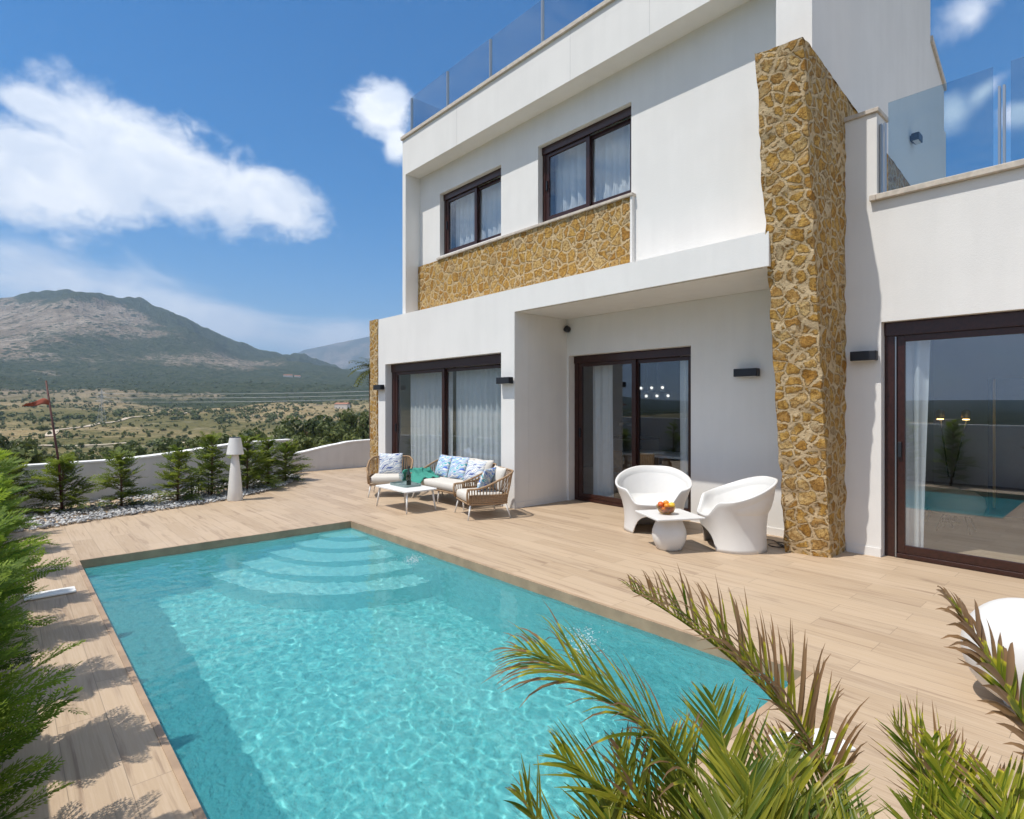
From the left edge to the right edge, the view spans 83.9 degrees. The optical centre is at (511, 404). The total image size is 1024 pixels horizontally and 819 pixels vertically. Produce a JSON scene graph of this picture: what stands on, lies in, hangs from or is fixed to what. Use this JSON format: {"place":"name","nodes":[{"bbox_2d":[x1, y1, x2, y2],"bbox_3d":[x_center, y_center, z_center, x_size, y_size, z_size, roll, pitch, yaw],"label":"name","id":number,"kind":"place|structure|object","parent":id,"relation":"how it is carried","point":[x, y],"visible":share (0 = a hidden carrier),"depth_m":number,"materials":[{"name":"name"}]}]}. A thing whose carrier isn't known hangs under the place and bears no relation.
{"place":"outdoors","nodes":[
{"label":"outdoors","id":0,"kind":"place"},
{"bbox_2d":[24,586,76,600],"bbox_3d":[-3.892,1.590,4.797,0.340,0.012,0.180,0,0,-42],"label":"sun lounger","id":1,"kind":"object","parent":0,"point":[56,592],"visible":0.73,"depth_m":4.79,"materials":[{"name":"white plastic"}]},
{"bbox_2d":[38,442,184,445],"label":"dirt track","id":2,"kind":"structure","parent":0,"point":[99,444],"depth_m":220.99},
{"bbox_2d":[0,289,369,458],"bbox_3d":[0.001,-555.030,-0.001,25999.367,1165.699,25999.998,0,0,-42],"label":"terrain","id":3,"kind":"structure","parent":0,"point":[68,331],"depth_m":1562.74,"materials":[{"name":"plant"}]},
{"bbox_2d":[2,443,27,458],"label":"tree","id":4,"kind":"object","parent":3,"relation":"on","point":[18,447],"visible":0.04,"depth_m":54.83,"materials":[{"name":"green plant"}]},
{"bbox_2d":[0,435,38,458],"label":"tree","id":5,"kind":"object","parent":3,"relation":"on","point":[7,443],"visible":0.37,"depth_m":81.40,"materials":[{"name":"green plant"}]},
{"bbox_2d":[6,444,79,463],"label":"tree","id":6,"kind":"object","parent":3,"relation":"on","point":[34,455],"visible":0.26,"depth_m":51.03,"materials":[{"name":"green plant"}]},
{"bbox_2d":[70,451,100,460],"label":"tree","id":7,"kind":"object","parent":3,"relation":"on","point":[91,457],"visible":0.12,"depth_m":55.82,"materials":[{"name":"green plant"}]},
{"bbox_2d":[97,389,106,422],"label":"pylon","id":8,"kind":"object","parent":3,"relation":"on","point":[101,392],"visible":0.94,"depth_m":429.95,"materials":[{"name":"grey"}]},
{"bbox_2d":[105,391,366,393],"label":"power line","id":9,"kind":"object","parent":8,"relation":"hanging from","point":[271,393],"visible":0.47,"depth_m":469.35,"materials":[{"name":"grey"}]},
{"bbox_2d":[100,446,131,458],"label":"tree","id":10,"kind":"object","parent":3,"relation":"on","point":[109,453],"visible":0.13,"depth_m":65.01,"materials":[{"name":"green plant"}]},
{"bbox_2d":[118,440,148,455],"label":"tree","id":11,"kind":"object","parent":3,"relation":"on","point":[133,447],"visible":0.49,"depth_m":69.12,"materials":[{"name":"green plant"}]},
{"bbox_2d":[150,435,203,453],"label":"tree","id":12,"kind":"object","parent":3,"relation":"on","point":[178,444],"visible":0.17,"depth_m":72.66,"materials":[{"name":"green plant"}]},
{"bbox_2d":[0,354,368,458],"bbox_3d":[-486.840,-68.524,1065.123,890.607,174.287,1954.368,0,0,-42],"label":"woodland","id":13,"kind":"object","parent":3,"relation":"on","point":[271,417],"visible":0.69,"depth_m":559.61,"materials":[{"name":"green plant"}]},
{"bbox_2d":[188,438,221,448],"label":"tree","id":14,"kind":"object","parent":3,"relation":"on","point":[195,445],"visible":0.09,"depth_m":69.78,"materials":[{"name":"green plant"}]},
{"bbox_2d":[219,430,254,443],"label":"tree","id":15,"kind":"object","parent":3,"relation":"on","point":[224,439],"visible":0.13,"depth_m":77.87,"materials":[{"name":"green plant"}]},
{"bbox_2d":[237,427,267,438],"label":"tree","id":16,"kind":"object","parent":3,"relation":"on","point":[263,434],"visible":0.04,"depth_m":82.62,"materials":[{"name":"green plant"}]},
{"bbox_2d":[270,424,298,443],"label":"tree","id":17,"kind":"object","parent":3,"relation":"on","point":[282,430],"visible":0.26,"depth_m":81.75,"materials":[{"name":"green plant"}]},
{"bbox_2d":[277,435,300,448],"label":"tree","id":18,"kind":"object","parent":3,"relation":"on","point":[282,437],"visible":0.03,"depth_m":66.82,"materials":[{"name":"green plant"}]},
{"bbox_2d":[281,414,335,443],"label":"tree","id":19,"kind":"object","parent":3,"relation":"on","point":[309,433],"visible":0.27,"depth_m":94.55,"materials":[{"name":"green plant"}]},
{"bbox_2d":[292,432,333,451],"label":"tree","id":20,"kind":"object","parent":3,"relation":"on","point":[307,443],"visible":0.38,"depth_m":59.76,"materials":[{"name":"green plant"}]},
{"bbox_2d":[304,417,352,446],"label":"tree","id":21,"kind":"object","parent":3,"relation":"on","point":[315,424],"visible":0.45,"depth_m":88.71,"materials":[{"name":"green plant"}]},
{"bbox_2d":[321,426,354,444],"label":"tree","id":22,"kind":"object","parent":3,"relation":"on","point":[333,438],"visible":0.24,"depth_m":65.09,"materials":[{"name":"green plant"}]},
{"bbox_2d":[334,403,349,408],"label":"country house","id":23,"kind":"structure","parent":3,"relation":"on","point":[341,405],"depth_m":636.32,"materials":[{"name":"beige"}]},
{"bbox_2d":[336,407,359,437],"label":"tree","id":24,"kind":"object","parent":3,"relation":"on","point":[349,418],"visible":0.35,"depth_m":97.14,"materials":[{"name":"green plant"}]},
{"bbox_2d":[342,432,362,441],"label":"tree","id":25,"kind":"object","parent":3,"relation":"on","point":[349,438],"visible":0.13,"depth_m":58.51,"materials":[{"name":"green plant"}]},
{"bbox_2d":[348,358,369,438],"bbox_3d":[-7.971,2.067,32.009,2.498,9.300,2.526,0,0,-42],"label":"palm tree","id":26,"kind":"object","parent":3,"relation":"on","point":[364,373],"visible":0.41,"depth_m":31.89,"materials":[{"name":"green plant"}]},
{"bbox_2d":[354,411,368,438],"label":"tree","id":27,"kind":"object","parent":3,"relation":"on","point":[362,427],"visible":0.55,"depth_m":97.47,"materials":[{"name":"green plant"}]},
{"bbox_2d":[45,405,331,435],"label":"dirt track","id":28,"kind":"structure","parent":0,"point":[56,432],"depth_m":380.06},
{"bbox_2d":[0,0,1023,354],"label":"sky","id":29,"kind":"structure","parent":0,"point":[233,168],"materials":[{"name":"blue"}]},
{"bbox_2d":[613,451,627,475],"bbox_3d":[1.904,1.195,10.093,0.468,0.811,0.458,0,0,-42],"label":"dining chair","id":30,"kind":"object","parent":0,"point":[617,460],"visible":0.31,"depth_m":9.86,"materials":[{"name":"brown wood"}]},
{"bbox_2d":[767,539,783,547],"bbox_3d":[3.015,1.595,6.530,0.211,0.043,0.348,0,0,-4],"label":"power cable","id":31,"kind":"object","parent":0,"point":[779,543],"visible":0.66,"depth_m":6.48,"materials":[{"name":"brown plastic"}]},
{"bbox_2d":[927,489,986,534],"bbox_3d":[5.625,1.342,7.210,0.600,0.524,0.600,0,0,-42],"label":"pouffe","id":32,"kind":"object","parent":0,"point":[955,502],"visible":1,"depth_m":7.02,"materials":[{"name":"beige fabric"}]},
{"bbox_2d":[960,598,1023,706],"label":"armchair","id":33,"kind":"object","parent":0,"point":[1004,617],"visible":0.44,"depth_m":2.96,"materials":[{"name":"white"}]},
{"bbox_2d":[988,378,1023,518],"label":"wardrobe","id":34,"kind":"object","parent":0,"point":[1005,447],"visible":1,"depth_m":8.10,"materials":[{"name":"paint"}]},
{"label":"terrace ground","id":35,"kind":"structure","parent":0,"visible":0},
{"bbox_2d":[1,439,292,507],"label":"garden wall","id":36,"kind":"structure","parent":35,"relation":"on","point":[90,467],"depth_m":10.05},
{"bbox_2d":[293,439,369,471],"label":"garden wall","id":37,"kind":"structure","parent":35,"relation":"on","point":[348,454],"depth_m":14.16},
{"bbox_2d":[0,466,1023,818],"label":"deck","id":38,"kind":"structure","parent":35,"relation":"on","point":[880,628],"depth_m":4.65,"materials":[{"name":"brown wood"}]},
{"bbox_2d":[0,453,57,514],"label":"young conifer","id":39,"kind":"object","parent":38,"relation":"on","point":[16,470],"visible":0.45,"depth_m":8.21,"materials":[{"name":"green plant"}]},
{"bbox_2d":[5,473,299,532],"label":"gravel","id":40,"kind":"structure","parent":38,"relation":"on","point":[100,514],"depth_m":8.71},
{"bbox_2d":[23,381,62,508],"bbox_3d":[-6.789,0.635,8.245,0.085,1.973,0.479,0,0,42],"label":"flag mast","id":41,"kind":"object","parent":40,"relation":"on","point":[41,401],"visible":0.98,"depth_m":8.30,"materials":[{"name":"red metal"}]},
{"bbox_2d":[17,451,113,514],"bbox_3d":[-6.729,1.247,8.493,1.201,1.111,1.243,0,0,29],"label":"young conifer","id":42,"kind":"object","parent":40,"relation":"on","point":[67,466],"visible":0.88,"depth_m":8.44,"materials":[{"name":"green plant"}]},
{"bbox_2d":[84,446,160,507],"bbox_3d":[-6.053,1.133,8.845,0.872,0.974,0.950,0,0,37],"label":"young conifer","id":43,"kind":"object","parent":40,"relation":"on","point":[122,477],"visible":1,"depth_m":8.75,"materials":[{"name":"green plant"}]},
{"bbox_2d":[141,444,214,503],"bbox_3d":[-5.505,1.131,9.349,1.000,0.985,1.174,0,0,26],"label":"young conifer","id":44,"kind":"object","parent":40,"relation":"on","point":[180,454],"visible":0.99,"depth_m":9.31,"materials":[{"name":"green plant"}]},
{"bbox_2d":[181,431,228,494],"bbox_3d":[-5.269,1.065,9.969,1.081,1.238,0.952,0,0,39],"label":"young conifer","id":45,"kind":"object","parent":40,"relation":"on","point":[208,466],"visible":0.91,"depth_m":9.90,"materials":[{"name":"green plant"}]},
{"bbox_2d":[217,434,284,490],"bbox_3d":[-4.929,1.179,10.679,1.314,1.274,1.392,0,0,-24],"label":"young conifer","id":46,"kind":"object","parent":40,"relation":"on","point":[243,458],"visible":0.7,"depth_m":10.60,"materials":[{"name":"green plant"}]},
{"bbox_2d":[246,435,301,484],"bbox_3d":[-4.837,1.134,11.329,1.049,1.050,1.146,0,0,32],"label":"young conifer","id":47,"kind":"object","parent":40,"relation":"on","point":[269,442],"visible":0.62,"depth_m":11.26,"materials":[{"name":"green plant"}]},
{"bbox_2d":[269,438,312,481],"bbox_3d":[-4.717,1.153,11.878,1.034,0.952,1.079,0,0,5],"label":"young conifer","id":48,"kind":"object","parent":40,"relation":"on","point":[288,449],"visible":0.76,"depth_m":11.91,"materials":[{"name":"green plant"}]},
{"bbox_2d":[226,437,243,500],"bbox_3d":[-4.639,1.071,9.537,0.270,1.058,0.270,0,0,-42],"label":"outdoor floor lamp","id":49,"kind":"object","parent":38,"relation":"on","point":[235,451],"visible":1,"depth_m":9.46,"materials":[{"name":"white plastic"}]},
{"bbox_2d":[366,455,412,497],"bbox_3d":[-2.178,1.270,10.144,0.809,0.667,0.744,0,0,-5],"label":"rope armchair","id":50,"kind":"object","parent":38,"relation":"on","point":[375,479],"visible":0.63,"depth_m":9.92,"materials":[{"name":"white"}]},
{"bbox_2d":[379,453,402,473],"bbox_3d":[-2.187,1.061,10.266,0.420,0.380,0.140,0,-14,-5],"label":"cushion","id":51,"kind":"object","parent":50,"relation":"on","point":[390,463],"visible":0.99,"depth_m":10.21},
{"bbox_2d":[376,484,436,513],"bbox_3d":[-1.644,1.436,8.809,0.570,0.332,0.960,0,0,-42],"label":"coffee table","id":52,"kind":"object","parent":38,"relation":"on","point":[406,491],"visible":0.84,"depth_m":8.63,"materials":[{"name":"white"}]},
{"bbox_2d":[390,481,420,487],"bbox_3d":[-1.678,1.252,8.966,0.312,0.035,0.494,0,0,-42],"label":"serving tray","id":53,"kind":"object","parent":52,"relation":"on","point":[404,485],"visible":0.89,"depth_m":8.93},
{"bbox_2d":[406,466,410,484],"bbox_3d":[-1.617,1.105,8.914,0.075,0.302,0.075,0,0,-42],"label":"wine bottle","id":54,"kind":"object","parent":53,"relation":"on","point":[408,477],"visible":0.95,"depth_m":8.89,"materials":[{"name":"black glass"}]},
{"bbox_2d":[75,520,812,818],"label":"swimming pool","id":55,"kind":"structure","parent":38,"relation":"in","point":[677,635],"depth_m":4.76,"materials":[{"name":"beige tile"}]},
{"bbox_2d":[84,528,787,818],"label":"water","id":56,"kind":"structure","parent":55,"relation":"in","point":[345,673],"depth_m":3.50,"materials":[{"name":"liquid"}]},
{"bbox_2d":[406,555,603,664],"bbox_3d":[-0.204,1.681,5.130,0.611,0.016,3.137,0,0,-34],"label":"foam","id":57,"kind":"object","parent":56,"relation":"on","point":[569,628],"visible":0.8,"depth_m":4.10,"materials":[{"name":"white"}]},
{"bbox_2d":[411,455,496,509],"bbox_3d":[-0.980,1.245,9.404,0.712,0.720,1.649,0,0,-42],"label":"rope sofa","id":58,"kind":"object","parent":38,"relation":"on","point":[442,483],"visible":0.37,"depth_m":9.15,"materials":[{"name":"white"}]},
{"bbox_2d":[401,467,439,492],"bbox_3d":[-1.521,1.306,9.745,0.619,0.446,0.577,0,0,-42],"label":"throw blanket","id":59,"kind":"object","parent":58,"relation":"on","point":[418,475],"visible":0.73,"depth_m":9.73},
{"bbox_2d":[434,455,452,477],"bbox_3d":[-1.178,1.052,9.810,0.138,0.380,0.400,25,-15,-35],"label":"cushion","id":60,"kind":"object","parent":58,"relation":"on","point":[443,465],"visible":0.94,"depth_m":9.72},
{"bbox_2d":[447,456,469,479],"bbox_3d":[-0.894,1.052,9.493,0.400,0.380,0.140,0,-20,40],"label":"cushion","id":61,"kind":"object","parent":58,"relation":"on","point":[458,467],"visible":0.94,"depth_m":9.42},
{"bbox_2d":[463,460,487,480],"bbox_3d":[-0.589,1.065,9.160,0.400,0.360,0.139,0,-24,34],"label":"cushion","id":62,"kind":"object","parent":58,"relation":"on","point":[474,468],"visible":0.78,"depth_m":9.11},
{"bbox_2d":[453,466,513,520],"bbox_3d":[-0.408,1.270,8.261,0.744,0.667,0.809,0,0,-22],"label":"rope armchair","id":63,"kind":"object","parent":38,"relation":"on","point":[470,497],"visible":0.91,"depth_m":7.97,"materials":[{"name":"white"}]},
{"bbox_2d":[476,467,495,491],"bbox_3d":[-0.368,1.076,8.200,0.128,0.360,0.400,25,8,18],"label":"cushion","id":64,"kind":"object","parent":63,"relation":"on","point":[487,476],"visible":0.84,"depth_m":8.06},
{"bbox_2d":[491,465,506,490],"bbox_3d":[-0.214,1.068,8.320,0.150,0.340,0.460,19,-7,-21],"label":"cushion","id":65,"kind":"object","parent":63,"relation":"on","point":[500,472],"visible":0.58,"depth_m":8.16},
{"bbox_2d":[613,411,679,480],"bbox_3d":[2.855,0.875,11.864,0.920,1.450,1.770,0,0,-42],"label":"kitchen unit","id":66,"kind":"object","parent":38,"relation":"on","point":[659,431],"visible":0.38,"depth_m":11.79,"materials":[{"name":"grey"}]},
{"bbox_2d":[619,423,631,436],"bbox_3d":[2.403,0.529,11.949,0.220,0.300,0.220,0,0,-42],"label":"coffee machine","id":67,"kind":"object","parent":66,"relation":"on","point":[627,429],"visible":0.75,"depth_m":11.90,"materials":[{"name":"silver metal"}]},
{"bbox_2d":[640,453,654,464],"bbox_3d":[2.328,1.195,9.573,0.468,0.811,0.458,0,0,-42],"label":"dining chair","id":68,"kind":"object","parent":38,"relation":"on","point":[647,458],"visible":0.14,"depth_m":9.35,"materials":[{"name":"brown wood"}]},
{"bbox_2d":[616,450,679,492],"bbox_3d":[2.647,1.231,10.087,0.840,0.742,1.500,0,0,-42],"label":"dining table","id":69,"kind":"object","parent":38,"relation":"on","point":[667,454],"visible":0.29,"depth_m":10.07,"materials":[{"name":"brown wood"}]},
{"bbox_2d":[615,465,691,532],"bbox_3d":[1.811,1.211,7.304,0.958,0.780,0.850,0,0,14],"label":"moulded armchair","id":70,"kind":"object","parent":38,"relation":"on","point":[645,487],"visible":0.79,"depth_m":7.53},
{"bbox_2d":[635,508,704,550],"bbox_3d":[1.749,1.407,6.337,0.560,0.385,0.560,0,0,-13],"label":"side table","id":71,"kind":"object","parent":38,"relation":"on","point":[669,533],"visible":0.99,"depth_m":6.20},
{"bbox_2d":[369,0,1023,578],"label":"villa","id":72,"kind":"object","parent":38,"relation":"on","point":[753,216],"visible":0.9,"depth_m":7.30,"materials":[{"name":"paint"}]},
{"bbox_2d":[373,385,383,389],"bbox_3d":[-2.753,-0.358,11.789,0.115,0.104,0.300,0,0,-42],"label":"wall lamp","id":73,"kind":"object","parent":72,"relation":"attached to","point":[378,387],"visible":1,"depth_m":11.69,"materials":[{"name":"grey metal"}]},
{"bbox_2d":[411,372,452,472],"bbox_3d":[-1.598,0.280,11.217,0.060,2.600,1.550,0,0,-42],"label":"curtain","id":74,"kind":"object","parent":72,"relation":"hanging from","point":[426,419],"visible":0.57,"depth_m":11.24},
{"bbox_2d":[391,354,500,492],"bbox_3d":[-1.244,0.384,10.484,0.128,2.424,3.648,0,0,-42],"label":"sliding door","id":75,"kind":"structure","parent":72,"relation":"in","point":[445,366],"depth_m":10.47,"materials":[{"name":"brown metal"}]},
{"bbox_2d":[443,168,500,254],"bbox_3d":[-0.693,-3.521,10.574,0.128,1.219,1.835,0,0,-42],"label":"sliding window","id":76,"kind":"structure","parent":72,"relation":"in","point":[471,187],"depth_m":10.52,"materials":[{"name":"brown metal"}]},
{"bbox_2d":[411,0,543,129],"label":"glass balustrade","id":77,"kind":"object","parent":72,"relation":"on","point":[490,53],"visible":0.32,"depth_m":9.57,"materials":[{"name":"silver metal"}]},
{"bbox_2d":[456,364,500,465],"bbox_3d":[-0.465,0.280,9.949,0.070,2.600,1.669,0,0,-42],"label":"curtain","id":78,"kind":"object","parent":72,"relation":"hanging from","point":[478,414],"visible":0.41,"depth_m":10.10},
{"bbox_2d":[456,176,500,246],"bbox_3d":[-0.555,-3.576,10.698,0.084,1.381,1.759,0,0,-42],"label":"curtain","id":79,"kind":"object","parent":72,"relation":"hanging from","point":[490,211],"visible":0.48,"depth_m":10.66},
{"bbox_2d":[496,377,512,383],"bbox_3d":[-0.109,-0.373,8.835,0.115,0.104,0.300,0,0,-42],"label":"wall lamp","id":80,"kind":"object","parent":72,"relation":"attached to","point":[504,380],"visible":1,"depth_m":8.76,"materials":[{"name":"grey metal"}]},
{"bbox_2d":[564,325,570,332],"bbox_3d":[0.918,-1.260,9.466,0.106,0.118,0.110,0,0,-42],"label":"security camera","id":81,"kind":"object","parent":72,"relation":"attached to","point":[567,328],"visible":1,"depth_m":9.43,"materials":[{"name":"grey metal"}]},
{"bbox_2d":[542,106,630,221],"bbox_3d":[1.130,-3.511,8.537,0.128,1.240,1.810,0,0,-42],"label":"sliding window","id":82,"kind":"structure","parent":72,"relation":"in","point":[577,138],"depth_m":8.50,"materials":[{"name":"brown metal"}]},
{"bbox_2d":[555,116,630,213],"bbox_3d":[1.268,-3.576,8.659,0.087,1.381,1.737,0,0,-42],"label":"curtain","id":83,"kind":"object","parent":72,"relation":"hanging from","point":[611,163],"visible":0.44,"depth_m":8.60,"materials":[{"name":"fabric"}]},
{"bbox_2d":[593,365,613,496],"bbox_3d":[1.510,0.280,9.514,0.065,2.600,0.434,0,0,-42],"label":"curtain","id":84,"kind":"object","parent":72,"relation":"hanging from","point":[603,481],"visible":0.83,"depth_m":9.47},
{"bbox_2d":[574,347,690,511],"bbox_3d":[1.841,0.392,8.792,0.128,2.409,2.261,0,0,-42],"label":"sliding door","id":85,"kind":"structure","parent":72,"relation":"in","point":[634,358],"depth_m":8.83,"materials":[{"name":"brown metal"}]},
{"bbox_2d":[640,362,671,399],"bbox_3d":[2.519,-0.679,10.080,0.132,1.181,0.692,0,0,-42],"label":"chandelier","id":86,"kind":"object","parent":72,"relation":"hanging from","point":[662,387],"visible":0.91,"depth_m":10.04,"materials":[{"name":"grey metal"}]},
{"bbox_2d":[680,355,690,507],"bbox_3d":[2.626,0.280,8.266,0.065,2.600,0.425,0,0,-42],"label":"curtain","id":87,"kind":"object","parent":72,"relation":"hanging from","point":[684,416],"visible":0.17,"depth_m":8.40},
{"bbox_2d":[733,368,759,376],"bbox_3d":[2.960,-0.403,7.176,0.115,0.104,0.300,0,0,-42],"label":"wall lamp","id":88,"kind":"object","parent":72,"relation":"attached to","point":[749,372],"visible":1,"depth_m":7.12,"materials":[{"name":"grey metal"}]},
{"bbox_2d":[850,350,877,361],"bbox_3d":[3.736,-0.515,6.039,0.115,0.104,0.240,0,0,-42],"label":"wall lamp","id":89,"kind":"object","parent":72,"relation":"attached to","point":[857,356],"visible":1,"depth_m":5.99,"materials":[{"name":"grey metal"}]},
{"bbox_2d":[910,132,922,144],"bbox_3d":[5.719,-3.766,8.057,0.200,0.104,0.115,0,0,-42],"label":"wall lamp","id":90,"kind":"object","parent":72,"relation":"attached to","point":[916,138],"visible":1,"depth_m":8.01,"materials":[{"name":"grey metal"}]},
{"bbox_2d":[906,340,929,546],"bbox_3d":[4.228,0.390,5.960,0.069,2.380,0.245,0,0,-42],"label":"curtain","id":91,"kind":"object","parent":72,"relation":"hanging from","point":[917,368],"visible":0.77,"depth_m":5.94,"materials":[{"name":"fabric"}]},
{"bbox_2d":[880,84,1005,192],"bbox_3d":[5.559,-2.698,4.240,0.050,0.977,4.902,0,0,-42],"label":"glass balustrade","id":92,"kind":"object","parent":72,"relation":"on","point":[883,157],"visible":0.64,"depth_m":6.02,"materials":[{"name":"glass"}]},
{"bbox_2d":[884,310,1023,578],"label":"sliding door","id":93,"kind":"structure","parent":72,"relation":"in","point":[990,324],"depth_m":5.92,"materials":[{"name":"brown metal"}]},
{"bbox_2d":[697,476,777,554],"bbox_3d":[2.534,1.211,6.431,0.850,0.780,0.958,0,0,4],"label":"moulded armchair","id":94,"kind":"object","parent":38,"relation":"on","point":[735,515],"visible":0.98,"depth_m":6.14,"materials":[{"name":"plastic"}]},
{"bbox_2d":[767,728,855,758],"bbox_3d":[1.402,1.590,2.677,0.340,0.012,0.180,0,0,-12],"label":"skimmer lid","id":95,"kind":"object","parent":38,"relation":"on","point":[831,739],"visible":0.14,"depth_m":2.69,"materials":[{"name":"white plastic"}]},
{"bbox_2d":[924,485,960,527],"bbox_3d":[5.726,1.342,7.622,0.600,0.524,0.600,0,0,-42],"label":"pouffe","id":96,"kind":"object","parent":38,"relation":"on","point":[929,489],"visible":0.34,"depth_m":7.52,"materials":[{"name":"beige fabric"}]},
{"bbox_2d":[935,409,970,521],"bbox_3d":[6.074,0.833,7.833,0.240,1.535,0.394,0,0,-42],"label":"reading lamp","id":97,"kind":"object","parent":38,"relation":"on","point":[965,414],"visible":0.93,"depth_m":7.83,"materials":[{"name":"grey metal"}]},
{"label":"soil","id":98,"kind":"structure","parent":38,"relation":"on","visible":0},
{"bbox_2d":[484,564,890,818],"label":"areca palm","id":99,"kind":"object","parent":98,"relation":"on","point":[772,787],"visible":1,"depth_m":1.65,"materials":[{"name":"plant"}]},
{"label":"soil","id":100,"kind":"structure","parent":38,"relation":"on","visible":0},
{"bbox_2d":[868,585,1023,818],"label":"areca palm","id":101,"kind":"object","parent":100,"relation":"on","point":[962,799],"visible":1,"depth_m":1.49,"materials":[{"name":"plant"}]},
{"label":"soil","id":102,"kind":"structure","parent":0,"visible":0},
{"bbox_2d":[0,451,21,521],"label":"hedge conifer","id":103,"kind":"object","parent":102,"relation":"on","point":[11,470],"visible":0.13,"depth_m":7.01,"materials":[{"name":"green plant"}]},
{"bbox_2d":[0,448,46,549],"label":"hedge conifer","id":104,"kind":"object","parent":102,"relation":"on","point":[14,508],"visible":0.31,"depth_m":5.34,"materials":[{"name":"green plant"}]},
{"bbox_2d":[0,450,49,560],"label":"hedge conifer","id":105,"kind":"object","parent":102,"relation":"on","point":[15,488],"visible":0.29,"depth_m":4.58,"materials":[{"name":"green plant"}]},
{"bbox_2d":[0,484,58,677],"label":"hedge conifer","id":106,"kind":"object","parent":102,"relation":"on","point":[14,589],"visible":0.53,"depth_m":3.17,"materials":[{"name":"green plant"}]},
{"bbox_2d":[1,448,59,545],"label":"hedge conifer","id":107,"kind":"object","parent":102,"relation":"on","point":[16,476],"visible":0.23,"depth_m":6.22,"materials":[{"name":"green plant"}]},
{"bbox_2d":[0,449,72,613],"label":"hedge conifer","id":108,"kind":"object","parent":102,"relation":"on","point":[6,468],"visible":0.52,"depth_m":3.92,"materials":[{"name":"green plant"}]},
{"bbox_2d":[0,488,82,818],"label":"hedge conifer","id":109,"kind":"object","parent":102,"relation":"on","point":[8,712],"visible":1,"depth_m":1.95,"materials":[{"name":"green plant"}]},
{"bbox_2d":[0,477,88,743],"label":"hedge conifer","id":110,"kind":"object","parent":102,"relation":"on","point":[6,637],"visible":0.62,"depth_m":2.60,"materials":[{"name":"green plant"}]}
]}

